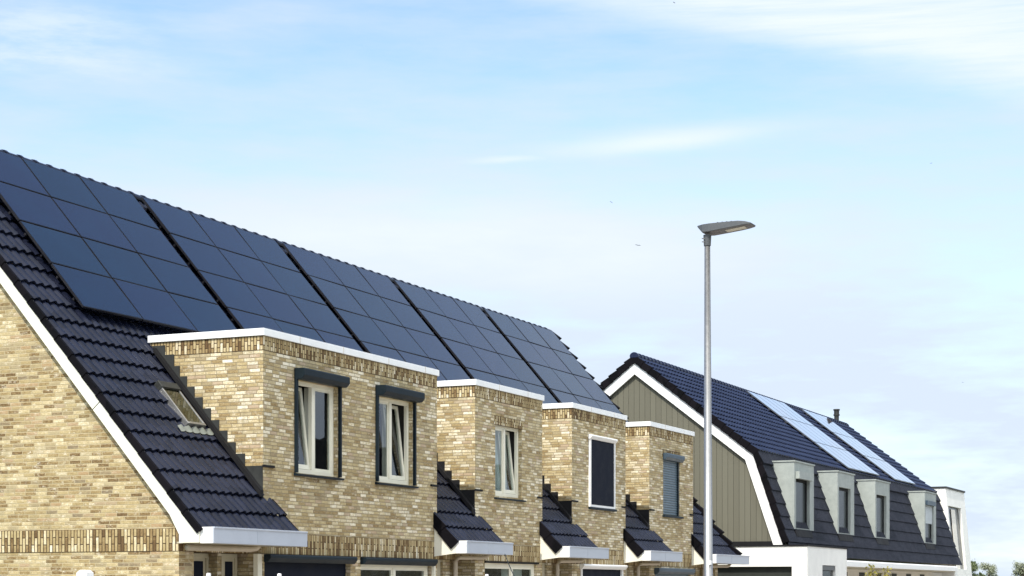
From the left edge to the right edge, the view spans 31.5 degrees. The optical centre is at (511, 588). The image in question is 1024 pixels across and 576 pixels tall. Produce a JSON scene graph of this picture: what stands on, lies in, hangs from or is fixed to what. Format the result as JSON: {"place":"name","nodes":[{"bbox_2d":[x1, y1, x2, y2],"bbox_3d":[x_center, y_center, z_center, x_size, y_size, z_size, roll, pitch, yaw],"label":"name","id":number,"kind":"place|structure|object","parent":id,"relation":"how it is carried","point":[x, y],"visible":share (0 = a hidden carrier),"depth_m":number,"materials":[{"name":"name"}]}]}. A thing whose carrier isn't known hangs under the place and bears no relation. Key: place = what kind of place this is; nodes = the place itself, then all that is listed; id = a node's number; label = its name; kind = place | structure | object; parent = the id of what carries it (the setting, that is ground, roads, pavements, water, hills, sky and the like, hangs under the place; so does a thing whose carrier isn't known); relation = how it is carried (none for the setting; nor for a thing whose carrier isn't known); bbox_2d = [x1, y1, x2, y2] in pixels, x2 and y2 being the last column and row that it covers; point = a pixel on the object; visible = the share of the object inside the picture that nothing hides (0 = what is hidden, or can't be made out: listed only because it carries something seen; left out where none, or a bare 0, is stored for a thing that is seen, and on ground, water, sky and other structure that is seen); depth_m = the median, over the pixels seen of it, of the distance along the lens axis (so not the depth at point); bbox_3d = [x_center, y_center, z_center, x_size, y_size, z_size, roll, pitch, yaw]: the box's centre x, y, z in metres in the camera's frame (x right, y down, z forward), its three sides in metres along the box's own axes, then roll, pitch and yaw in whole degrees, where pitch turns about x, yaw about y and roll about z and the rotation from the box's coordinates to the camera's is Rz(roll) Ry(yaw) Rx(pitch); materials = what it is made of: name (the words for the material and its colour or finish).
{"place":"outdoors","nodes":[
{"label":"outdoors","id":0,"kind":"place"},
{"bbox_2d":[76,570,93,575],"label":"white post","id":1,"kind":"object","parent":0,"point":[84,573],"visible":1,"depth_m":13.97,"materials":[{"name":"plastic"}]},
{"bbox_2d":[116,187,513,575],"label":"terraced house","id":2,"kind":"structure","parent":0,"point":[414,519],"depth_m":36.29,"materials":[{"name":"yellow brick"}]},
{"bbox_2d":[141,197,363,351],"bbox_3d":[-5.191,-6.358,38.764,2.763,3.178,5.303,0,0,25],"label":"solar array","id":3,"kind":"object","parent":2,"relation":"attached to","point":[251,280],"visible":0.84,"depth_m":38.44,"materials":[{"name":"blue glass"}]},
{"bbox_2d":[379,397,408,484],"bbox_3d":[-2.545,-2.880,35.730,0.401,1.660,1.480,0,0,25],"label":"window","id":4,"kind":"structure","parent":2,"relation":"in","point":[386,406],"depth_m":35.97,"materials":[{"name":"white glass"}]},
{"bbox_2d":[361,564,426,575],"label":"window","id":5,"kind":"structure","parent":2,"relation":"in","point":[392,569],"depth_m":35.72,"materials":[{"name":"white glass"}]},
{"bbox_2d":[254,232,608,575],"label":"terraced house","id":6,"kind":"structure","parent":0,"point":[489,451],"depth_m":40.61,"materials":[{"name":"yellow brick"}]},
{"bbox_2d":[282,243,469,380],"bbox_3d":[-2.951,-6.358,43.678,2.763,3.178,5.303,0,0,25],"label":"solar array","id":7,"kind":"object","parent":6,"relation":"attached to","point":[377,314],"visible":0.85,"depth_m":43.43,"materials":[{"name":"blue glass"}]},
{"bbox_2d":[485,563,533,575],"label":"window","id":8,"kind":"structure","parent":6,"relation":"in","point":[516,568],"depth_m":40.94,"materials":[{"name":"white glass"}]},
{"bbox_2d":[494,425,525,501],"bbox_3d":[-0.201,-2.782,40.574,0.440,1.655,1.580,0,0,25],"label":"window","id":9,"kind":"structure","parent":6,"relation":"in","point":[502,437],"depth_m":40.76,"materials":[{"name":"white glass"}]},
{"bbox_2d":[0,0,1023,575],"label":"sky","id":10,"kind":"structure","parent":0,"point":[476,152],"materials":[{"name":"blue"}]},
{"bbox_2d":[370,270,682,575],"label":"terraced house","id":11,"kind":"structure","parent":0,"point":[583,466],"depth_m":45.25,"materials":[{"name":"yellow brick"}]},
{"bbox_2d":[393,280,557,403],"bbox_3d":[-0.712,-6.356,48.592,2.762,3.176,5.303,0,0,25],"label":"solar array","id":12,"kind":"object","parent":11,"relation":"attached to","point":[475,342],"visible":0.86,"depth_m":48.33,"materials":[{"name":"blue glass"}]},
{"bbox_2d":[462,300,749,575],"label":"terraced house","id":13,"kind":"structure","parent":0,"point":[660,500],"depth_m":50.35,"materials":[{"name":"yellow brick"}]},
{"bbox_2d":[483,309,627,421],"bbox_3d":[1.479,-6.358,53.399,2.761,3.178,5.068,0,0,25],"label":"solar array","id":14,"kind":"object","parent":13,"relation":"attached to","point":[562,374],"visible":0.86,"depth_m":53.15,"materials":[{"name":"blue glass"}]},
{"bbox_2d":[697,221,754,575],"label":"street lamp","id":15,"kind":"object","parent":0,"point":[708,230],"visible":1,"depth_m":26.97,"materials":[{"name":"metal"}]},
{"label":"driveway","id":16,"kind":"structure","parent":0,"visible":0},
{"bbox_2d":[864,564,876,575],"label":"garden shrub","id":17,"kind":"object","parent":16,"relation":"on","point":[868,574],"visible":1,"depth_m":56.19,"materials":[{"name":"green plant"}]},
{"bbox_2d":[873,566,891,575],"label":"garden shrub","id":18,"kind":"object","parent":16,"relation":"on","point":[885,573],"visible":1,"depth_m":56.52,"materials":[{"name":"green plant"}]},
{"label":"ground","id":19,"kind":"structure","parent":0,"visible":0},
{"bbox_2d":[0,149,358,575],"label":"terraced house","id":20,"kind":"structure","parent":19,"relation":"on","point":[130,447],"depth_m":30.45,"materials":[{"name":"yellow brick"}]},
{"bbox_2d":[0,151,236,332],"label":"solar array","id":21,"kind":"object","parent":20,"relation":"attached to","point":[105,248],"visible":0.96,"depth_m":33.50,"materials":[{"name":"blue glass"}]},
{"bbox_2d":[154,380,213,434],"bbox_3d":[-5.718,-3.104,31.209,0.837,0.921,0.960,0,0,25],"label":"roof window","id":22,"kind":"structure","parent":20,"relation":"in","point":[190,418],"depth_m":31.21,"materials":[{"name":"glass"}]},
{"bbox_2d":[194,553,208,575],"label":"front door","id":23,"kind":"structure","parent":20,"relation":"in","point":[201,561],"depth_m":30.63,"materials":[{"name":"beige wood"}]},
{"bbox_2d":[222,554,236,575],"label":"front door","id":24,"kind":"structure","parent":20,"relation":"in","point":[229,561],"depth_m":31.11,"materials":[{"name":"beige wood"}]},
{"bbox_2d":[264,562,345,575],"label":"garage door","id":25,"kind":"structure","parent":20,"relation":"in","point":[270,568],"depth_m":32.67,"materials":[{"name":"black metal"}]},
{"bbox_2d":[298,381,332,476],"bbox_3d":[-3.781,-2.880,33.018,0.401,1.660,1.480,0,0,25],"label":"window","id":26,"kind":"structure","parent":20,"relation":"in","point":[308,410],"depth_m":32.98,"materials":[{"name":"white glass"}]},
{"bbox_2d":[600,352,971,575],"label":"gambrel house","id":27,"kind":"structure","parent":19,"relation":"on","point":[788,500],"depth_m":61.26,"materials":[{"name":"black tile"}]},
{"bbox_2d":[747,391,879,475],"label":"solar array","id":28,"kind":"object","parent":27,"relation":"attached to","point":[817,436],"visible":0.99,"depth_m":71.52,"materials":[{"name":"blue glass"}]},
{"bbox_2d":[802,409,915,484],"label":"solar array","id":29,"kind":"object","parent":27,"relation":"attached to","point":[861,449],"visible":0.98,"depth_m":78.27,"materials":[{"name":"blue glass"}]},
{"bbox_2d":[971,561,979,575],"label":"tree","id":30,"kind":"object","parent":19,"relation":"on","point":[974,566],"visible":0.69,"depth_m":189.69,"materials":[{"name":"green plant"}]},
{"bbox_2d":[979,562,998,575],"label":"tree","id":31,"kind":"object","parent":19,"relation":"on","point":[991,569],"visible":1,"depth_m":209.85,"materials":[{"name":"green plant"}]},
{"bbox_2d":[1012,561,1023,575],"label":"tree","id":32,"kind":"object","parent":19,"relation":"on","point":[1019,570],"visible":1,"depth_m":204.87,"materials":[{"name":"green plant"}]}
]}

